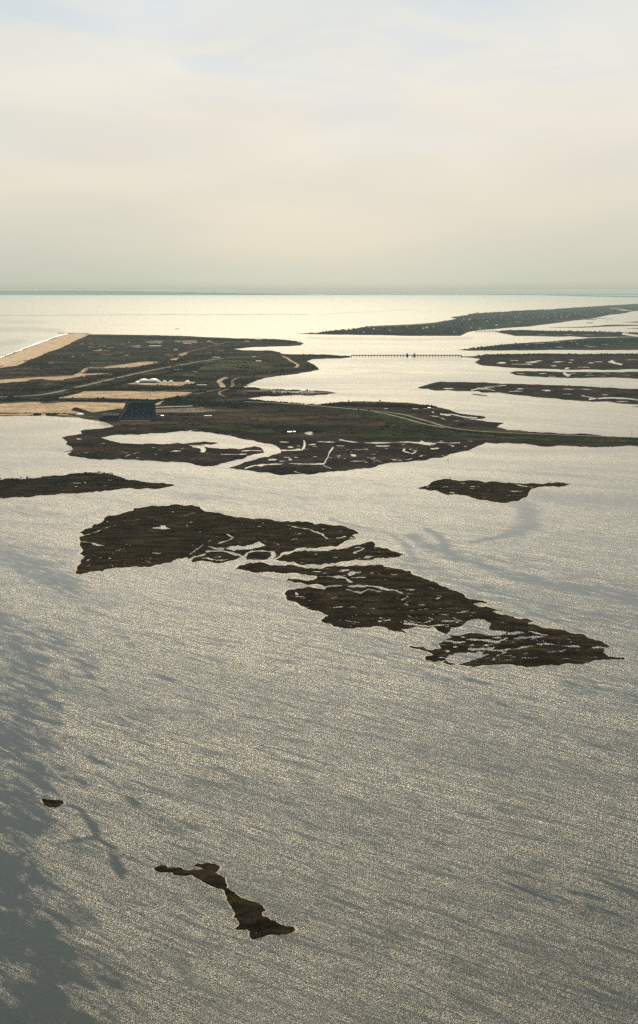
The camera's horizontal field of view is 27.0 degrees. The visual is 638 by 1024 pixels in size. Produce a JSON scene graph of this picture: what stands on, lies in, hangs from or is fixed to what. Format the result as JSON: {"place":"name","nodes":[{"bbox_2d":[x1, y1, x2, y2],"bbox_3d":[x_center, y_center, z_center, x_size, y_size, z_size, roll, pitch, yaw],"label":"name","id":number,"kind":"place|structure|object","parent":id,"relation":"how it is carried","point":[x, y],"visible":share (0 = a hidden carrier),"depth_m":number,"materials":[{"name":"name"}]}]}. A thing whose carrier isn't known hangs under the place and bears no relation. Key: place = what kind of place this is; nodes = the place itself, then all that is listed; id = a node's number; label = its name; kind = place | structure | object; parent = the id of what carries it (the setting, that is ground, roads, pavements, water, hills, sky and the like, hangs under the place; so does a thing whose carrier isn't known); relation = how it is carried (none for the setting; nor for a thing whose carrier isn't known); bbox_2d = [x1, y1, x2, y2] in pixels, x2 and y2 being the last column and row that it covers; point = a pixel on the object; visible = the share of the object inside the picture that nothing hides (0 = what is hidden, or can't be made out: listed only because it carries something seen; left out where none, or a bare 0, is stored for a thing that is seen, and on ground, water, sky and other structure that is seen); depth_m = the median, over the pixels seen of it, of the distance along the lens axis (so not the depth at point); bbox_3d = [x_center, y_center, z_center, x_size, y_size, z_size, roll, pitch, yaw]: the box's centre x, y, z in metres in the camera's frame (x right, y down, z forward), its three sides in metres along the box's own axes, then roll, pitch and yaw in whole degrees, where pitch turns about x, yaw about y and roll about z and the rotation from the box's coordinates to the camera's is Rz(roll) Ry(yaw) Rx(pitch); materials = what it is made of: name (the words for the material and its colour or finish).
{"place":"outdoors","nodes":[
{"label":"outdoors","id":0,"kind":"place"},
{"bbox_2d":[0,375,69,378],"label":"service road","id":1,"kind":"structure","parent":0,"point":[38,376],"depth_m":6906.89,"materials":[{"name":"grey asphalt"}]},
{"bbox_2d":[0,413,71,415],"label":"sandy shore","id":2,"kind":"structure","parent":0,"point":[31,414],"depth_m":4831.37,"materials":[{"name":"beige sand"}]},
{"bbox_2d":[0,334,88,367],"bbox_3d":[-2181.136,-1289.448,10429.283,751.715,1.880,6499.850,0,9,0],"label":"beach","id":3,"kind":"structure","parent":0,"point":[35,351],"depth_m":9911.93,"materials":[{"name":"beige sand"}]},
{"bbox_2d":[0,402,125,413],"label":"parking field","id":4,"kind":"structure","parent":0,"point":[39,407],"depth_m":5123.63,"materials":[{"name":"beige sand"}]},
{"bbox_2d":[0,472,174,497],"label":"marsh island","id":5,"kind":"structure","parent":0,"point":[29,489],"depth_m":3087.97,"materials":[{"name":"brown plant"}]},
{"bbox_2d":[0,478,150,486],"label":"scrub","id":6,"kind":"object","parent":5,"relation":"on","point":[24,480],"visible":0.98,"depth_m":3131.77,"materials":[{"name":"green plant"}]},
{"bbox_2d":[59,391,192,399],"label":"parking field","id":7,"kind":"structure","parent":0,"point":[126,394],"depth_m":5758.73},
{"bbox_2d":[0,290,312,294],"bbox_3d":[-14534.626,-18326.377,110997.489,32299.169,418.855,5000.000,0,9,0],"label":"hills","id":8,"kind":"structure","parent":0,"point":[53,292],"depth_m":109017.57,"materials":[{"name":"grey"}]},
{"bbox_2d":[129,382,194,385],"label":"parking field","id":9,"kind":"structure","parent":0,"point":[164,383],"depth_m":6430.66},
{"bbox_2d":[139,378,157,381],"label":"pavilion","id":10,"kind":"structure","parent":9,"relation":"on","point":[149,380],"depth_m":6481.65,"materials":[{"name":"white paint"}]},
{"bbox_2d":[156,414,213,416],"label":"service road","id":11,"kind":"structure","parent":0,"point":[182,416],"depth_m":4743.61,"materials":[{"name":"grey asphalt"}]},
{"bbox_2d":[156,407,215,412],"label":"gravel field","id":12,"kind":"structure","parent":0,"point":[183,409],"depth_m":4996.03,"materials":[{"name":"beige gravel"}]},
{"bbox_2d":[180,389,219,396],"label":"service road","id":13,"kind":"structure","parent":0,"point":[201,392],"depth_m":5837.70,"materials":[{"name":"grey asphalt"}]},
{"bbox_2d":[179,341,235,353],"bbox_3d":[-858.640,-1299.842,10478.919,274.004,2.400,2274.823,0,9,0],"label":"service road","id":14,"kind":"structure","parent":0,"point":[206,347],"depth_m":10301.12,"materials":[{"name":"grey asphalt"}]},
{"bbox_2d":[147,424,278,433],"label":"meadow","id":15,"kind":"structure","parent":0,"point":[242,429],"depth_m":4341.36,"materials":[{"name":"green plant"}]},
{"bbox_2d":[76,504,358,573],"bbox_3d":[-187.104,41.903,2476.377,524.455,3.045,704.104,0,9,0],"label":"marsh island","id":16,"kind":"structure","parent":0,"point":[182,539],"depth_m":2442.92,"materials":[{"name":"brown plant"}]},
{"bbox_2d":[81,508,345,565],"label":"marsh reeds","id":17,"kind":"object","parent":16,"relation":"on","point":[188,532],"visible":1,"depth_m":2428.92,"materials":[{"name":"brown plant"}]},
{"bbox_2d":[217,377,228,386],"bbox_3d":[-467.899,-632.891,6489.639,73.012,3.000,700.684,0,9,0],"label":"ramp road","id":18,"kind":"structure","parent":0,"point":[221,384],"depth_m":6525.57,"materials":[{"name":"beige sand"}]},
{"bbox_2d":[218,389,228,396],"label":"ramp road","id":19,"kind":"structure","parent":0,"point":[219,393],"depth_m":5835.08,"materials":[{"name":"grey asphalt"}]},
{"bbox_2d":[230,377,241,386],"bbox_3d":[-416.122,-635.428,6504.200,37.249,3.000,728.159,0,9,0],"label":"ramp road","id":20,"kind":"structure","parent":0,"point":[232,383],"depth_m":6489.03,"materials":[{"name":"grey asphalt"}]},
{"bbox_2d":[199,360,278,369],"bbox_3d":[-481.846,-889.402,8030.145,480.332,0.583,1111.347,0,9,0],"label":"meadow","id":21,"kind":"structure","parent":0,"point":[224,366],"depth_m":7942.80,"materials":[{"name":"green plant"}]},
{"bbox_2d":[246,390,268,391],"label":"marina yard","id":22,"kind":"structure","parent":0,"point":[257,390],"depth_m":5973.76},
{"bbox_2d":[281,356,298,367],"bbox_3d":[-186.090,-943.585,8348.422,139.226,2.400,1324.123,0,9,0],"label":"service road","id":23,"kind":"structure","parent":0,"point":[297,365],"depth_m":8349.97,"materials":[{"name":"beige sand"}]},
{"bbox_2d":[269,390,332,393],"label":"marina yard","id":24,"kind":"structure","parent":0,"point":[307,392],"depth_m":5858.38,"materials":[{"name":"grey concrete"}]},
{"bbox_2d":[245,401,371,411],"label":"causeway road","id":25,"kind":"structure","parent":0,"point":[311,405],"depth_m":5182.20,"materials":[{"name":"grey asphalt"}]},
{"bbox_2d":[0,294,637,1023],"bbox_3d":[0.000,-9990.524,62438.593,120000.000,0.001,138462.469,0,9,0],"label":"water","id":26,"kind":"structure","parent":0,"point":[390,826],"depth_m":1388.38,"materials":[{"name":"grey liquid"}]},
{"bbox_2d":[0,333,66,357],"bbox_3d":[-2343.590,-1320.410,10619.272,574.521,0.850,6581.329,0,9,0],"label":"surf","id":27,"kind":"structure","parent":26,"relation":"on","point":[36,343],"depth_m":11232.25,"materials":[{"name":"white liquid"}]},
{"bbox_2d":[40,799,65,808],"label":"mudflat","id":28,"kind":"structure","parent":26,"relation":"in","point":[41,801],"depth_m":1180.16,"materials":[{"name":"brown soil"}]},
{"bbox_2d":[42,799,63,806],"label":"marsh islet","id":29,"kind":"object","parent":28,"relation":"on","point":[59,802],"visible":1,"depth_m":1180.16,"materials":[{"name":"brown plant"}]},
{"bbox_2d":[3,472,175,498],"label":"mudflat","id":30,"kind":"structure","parent":26,"relation":"in","point":[87,492],"depth_m":3033.21,"materials":[{"name":"brown soil"}]},
{"bbox_2d":[74,504,360,574],"bbox_3d":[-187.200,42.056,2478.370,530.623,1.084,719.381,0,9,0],"label":"mudflat","id":31,"kind":"structure","parent":26,"relation":"in","point":[80,551],"depth_m":2351.27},
{"bbox_2d":[152,862,297,939],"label":"mudflat","id":32,"kind":"structure","parent":26,"relation":"in","point":[223,891],"depth_m":997.70,"materials":[{"name":"brown soil"}]},
{"bbox_2d":[154,863,294,938],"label":"marsh islet","id":33,"kind":"object","parent":32,"relation":"on","point":[216,880],"visible":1,"depth_m":982.45,"materials":[{"name":"brown plant"}]},
{"bbox_2d":[160,864,294,936],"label":"marsh reeds","id":34,"kind":"object","parent":33,"relation":"on","point":[244,907],"visible":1,"depth_m":966.63,"materials":[{"name":"brown plant"}]},
{"bbox_2d":[274,541,403,565],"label":"mudflat","id":35,"kind":"structure","parent":26,"relation":"in","point":[337,562],"depth_m":2238.47,"materials":[{"name":"brown soil"}]},
{"bbox_2d":[351,353,461,356],"bbox_3d":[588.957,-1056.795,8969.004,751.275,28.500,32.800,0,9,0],"label":"bascule bridge","id":36,"kind":"structure","parent":26,"relation":"in","point":[407,355],"depth_m":8962.25,"materials":[{"name":"concrete"}]},
{"bbox_2d":[234,561,627,668],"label":"mudflat","id":37,"kind":"structure","parent":26,"relation":"in","point":[313,585],"depth_m":1821.67,"materials":[{"name":"brown soil"}]},
{"bbox_2d":[417,478,572,503],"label":"mudflat","id":38,"kind":"structure","parent":26,"relation":"in","point":[497,481],"depth_m":3063.85,"materials":[{"name":"brown soil"}]},
{"bbox_2d":[418,381,637,404],"bbox_3d":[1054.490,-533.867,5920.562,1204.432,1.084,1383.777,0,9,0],"label":"mudflat","id":39,"kind":"structure","parent":26,"relation":"in","point":[536,397],"depth_m":5778.06,"materials":[{"name":"brown soil"}]},
{"bbox_2d":[0,334,637,474],"bbox_3d":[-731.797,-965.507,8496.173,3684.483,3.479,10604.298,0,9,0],"label":"barrier island","id":40,"kind":"structure","parent":0,"point":[89,442],"depth_m":4586.60,"materials":[{"name":"plant"}]},
{"bbox_2d":[40,382,89,390],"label":"verge","id":41,"kind":"structure","parent":40,"relation":"on","point":[68,386],"depth_m":6289.08,"materials":[{"name":"green plant"}]},
{"bbox_2d":[0,361,156,382],"bbox_3d":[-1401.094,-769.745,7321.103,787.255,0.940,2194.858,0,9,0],"label":"sand flat","id":42,"kind":"structure","parent":40,"relation":"on","point":[136,364],"depth_m":6951.22,"materials":[{"name":"beige sand"}]},
{"bbox_2d":[94,412,119,419],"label":"stage house","id":43,"kind":"structure","parent":40,"relation":"on","point":[109,416],"depth_m":4630.97,"materials":[{"name":"metal"}]},
{"bbox_2d":[106,385,128,388],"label":"verge","id":44,"kind":"structure","parent":40,"relation":"on","point":[125,386],"depth_m":6223.56,"materials":[{"name":"green plant"}]},
{"bbox_2d":[0,357,251,397],"bbox_3d":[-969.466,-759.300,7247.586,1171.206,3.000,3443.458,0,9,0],"label":"parkway","id":45,"kind":"structure","parent":40,"relation":"on","point":[85,385],"depth_m":6751.65,"materials":[{"name":"asphalt"}]},
{"bbox_2d":[121,401,155,420],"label":"open air theatre","id":46,"kind":"structure","parent":40,"relation":"on","point":[140,411],"depth_m":4642.33,"materials":[{"name":"metal"}]},
{"bbox_2d":[146,340,162,342],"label":"car park","id":47,"kind":"structure","parent":40,"relation":"on","point":[156,341],"depth_m":11619.01,"materials":[{"name":"grey asphalt"}]},
{"bbox_2d":[182,340,196,342],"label":"car park","id":48,"kind":"structure","parent":40,"relation":"on","point":[189,341],"depth_m":11620.28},
{"bbox_2d":[0,335,436,413],"bbox_3d":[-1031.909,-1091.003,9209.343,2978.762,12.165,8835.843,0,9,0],"label":"scrub","id":49,"kind":"object","parent":40,"relation":"on","point":[179,400],"visible":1,"depth_m":6494.80,"materials":[{"name":"green plant"}]},
{"bbox_2d":[165,406,637,438],"bbox_3d":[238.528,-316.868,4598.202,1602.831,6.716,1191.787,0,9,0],"label":"bushes","id":50,"kind":"object","parent":40,"relation":"on","point":[388,427],"visible":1,"depth_m":4364.78,"materials":[{"name":"green plant"}]},
{"bbox_2d":[386,413,436,425],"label":"verge","id":51,"kind":"structure","parent":40,"relation":"on","point":[408,417],"depth_m":4717.09,"materials":[{"name":"green plant"}]},
{"bbox_2d":[339,409,637,443],"bbox_3d":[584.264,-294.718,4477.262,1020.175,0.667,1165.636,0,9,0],"label":"verge","id":52,"kind":"structure","parent":40,"relation":"on","point":[389,419],"depth_m":4193.35,"materials":[{"name":"green plant"}]},
{"bbox_2d":[0,0,637,293],"label":"sky","id":53,"kind":"structure","parent":0,"point":[202,146],"materials":[{"name":"white"}]},
{"bbox_2d":[275,541,402,564],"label":"marsh island","id":54,"kind":"structure","parent":0,"point":[319,557],"depth_m":2276.87,"materials":[{"name":"brown plant"}]},
{"bbox_2d":[279,543,391,561],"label":"marsh reeds","id":55,"kind":"object","parent":54,"relation":"on","point":[329,553],"visible":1,"depth_m":2273.65,"materials":[{"name":"brown plant"}]},
{"bbox_2d":[353,430,433,438],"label":"meadow","id":56,"kind":"structure","parent":0,"point":[373,434],"depth_m":4133.64,"materials":[{"name":"green plant"}]},
{"bbox_2d":[357,320,448,328],"bbox_3d":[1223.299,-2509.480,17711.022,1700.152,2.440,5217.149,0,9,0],"label":"beach","id":57,"kind":"structure","parent":0,"point":[406,324],"depth_m":17203.69,"materials":[{"name":"beige sand"}]},
{"bbox_2d":[373,411,445,427],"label":"causeway road","id":58,"kind":"structure","parent":0,"point":[409,420],"depth_m":4592.17,"materials":[{"name":"grey asphalt"}]},
{"bbox_2d":[236,562,623,666],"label":"marsh island","id":59,"kind":"structure","parent":0,"point":[344,598],"depth_m":1870.01,"materials":[{"name":"brown plant"}]},
{"bbox_2d":[247,564,604,662],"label":"marsh reeds","id":60,"kind":"object","parent":59,"relation":"on","point":[435,620],"visible":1,"depth_m":1850.12,"materials":[{"name":"brown plant"}]},
{"bbox_2d":[299,304,637,335],"bbox_3d":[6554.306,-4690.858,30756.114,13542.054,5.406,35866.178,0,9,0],"label":"barrier island","id":61,"kind":"structure","parent":0,"point":[487,326],"depth_m":18862.75,"materials":[{"name":"green plant"}]},
{"bbox_2d":[307,303,637,334],"bbox_3d":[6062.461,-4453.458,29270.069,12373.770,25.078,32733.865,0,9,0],"label":"scrub","id":62,"kind":"object","parent":61,"relation":"on","point":[407,329],"visible":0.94,"depth_m":17453.28,"materials":[{"name":"green plant"}]},
{"bbox_2d":[324,294,637,294],"bbox_3d":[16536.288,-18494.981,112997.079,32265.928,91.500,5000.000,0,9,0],"label":"hills","id":63,"kind":"structure","parent":0,"point":[480,294],"depth_m":111167.05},
{"bbox_2d":[419,479,568,502],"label":"marsh island","id":64,"kind":"structure","parent":0,"point":[501,496],"depth_m":3042.00,"materials":[{"name":"brown plant"}]},
{"bbox_2d":[426,480,553,500],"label":"marsh reeds","id":65,"kind":"object","parent":64,"relation":"on","point":[485,484],"visible":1,"depth_m":3067.26,"materials":[{"name":"brown plant"}]},
{"bbox_2d":[372,411,637,437],"bbox_3d":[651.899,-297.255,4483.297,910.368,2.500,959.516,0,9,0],"label":"causeway road","id":66,"kind":"structure","parent":0,"point":[499,432],"depth_m":4206.85,"materials":[{"name":"grey asphalt"}]},
{"bbox_2d":[418,381,637,403],"bbox_3d":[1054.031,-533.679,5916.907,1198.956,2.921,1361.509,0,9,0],"label":"marsh island","id":67,"kind":"structure","parent":0,"point":[569,392],"depth_m":5996.59,"materials":[{"name":"brown plant"}]},
{"bbox_2d":[460,353,637,369],"bbox_3d":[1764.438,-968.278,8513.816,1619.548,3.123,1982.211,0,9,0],"label":"marsh island","id":68,"kind":"structure","parent":0,"point":[580,362],"depth_m":8407.78,"materials":[{"name":"brown plant"}]},
{"bbox_2d":[476,353,637,355],"bbox_3d":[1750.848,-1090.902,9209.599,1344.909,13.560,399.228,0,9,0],"label":"scrub","id":69,"kind":"object","parent":68,"relation":"on","point":[575,354],"visible":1,"depth_m":9215.41,"materials":[{"name":"plant"}]},
{"bbox_2d":[461,337,637,350],"bbox_3d":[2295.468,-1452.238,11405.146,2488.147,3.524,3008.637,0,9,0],"label":"marsh island","id":70,"kind":"structure","parent":0,"point":[624,346],"depth_m":10626.91,"materials":[{"name":"green plant"}]},
{"bbox_2d":[464,337,637,349],"bbox_3d":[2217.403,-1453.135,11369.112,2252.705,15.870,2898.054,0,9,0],"label":"scrub","id":71,"kind":"object","parent":70,"relation":"on","point":[556,343],"visible":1,"depth_m":10890.16,"materials":[{"name":"green plant"}]},
{"bbox_2d":[496,330,637,336],"bbox_3d":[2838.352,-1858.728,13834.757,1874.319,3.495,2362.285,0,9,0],"label":"marsh island","id":72,"kind":"structure","parent":0,"point":[605,334],"depth_m":13447.67,"materials":[{"name":"plant"}]},
{"bbox_2d":[497,330,637,334],"bbox_3d":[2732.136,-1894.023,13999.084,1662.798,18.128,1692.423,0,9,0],"label":"scrub","id":73,"kind":"object","parent":72,"relation":"on","point":[552,332],"visible":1,"depth_m":13953.23,"materials":[{"name":"plant"}]},
{"bbox_2d":[510,371,637,378],"bbox_3d":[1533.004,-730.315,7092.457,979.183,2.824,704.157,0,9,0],"label":"marsh island","id":74,"kind":"structure","parent":0,"point":[634,375],"depth_m":7123.97,"materials":[{"name":"brown plant"}]},
{"bbox_2d":[548,325,637,327],"bbox_3d":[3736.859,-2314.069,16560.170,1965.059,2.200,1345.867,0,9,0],"label":"marsh island","id":75,"kind":"structure","parent":0,"point":[593,326],"depth_m":16380.45,"materials":[{"name":"green plant"}]},
{"bbox_2d":[553,295,637,296],"bbox_3d":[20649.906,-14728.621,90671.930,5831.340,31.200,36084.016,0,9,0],"label":"shore","id":76,"kind":"structure","parent":0,"point":[595,295],"depth_m":96215.58,"materials":[{"name":"beige sand"}]}
]}

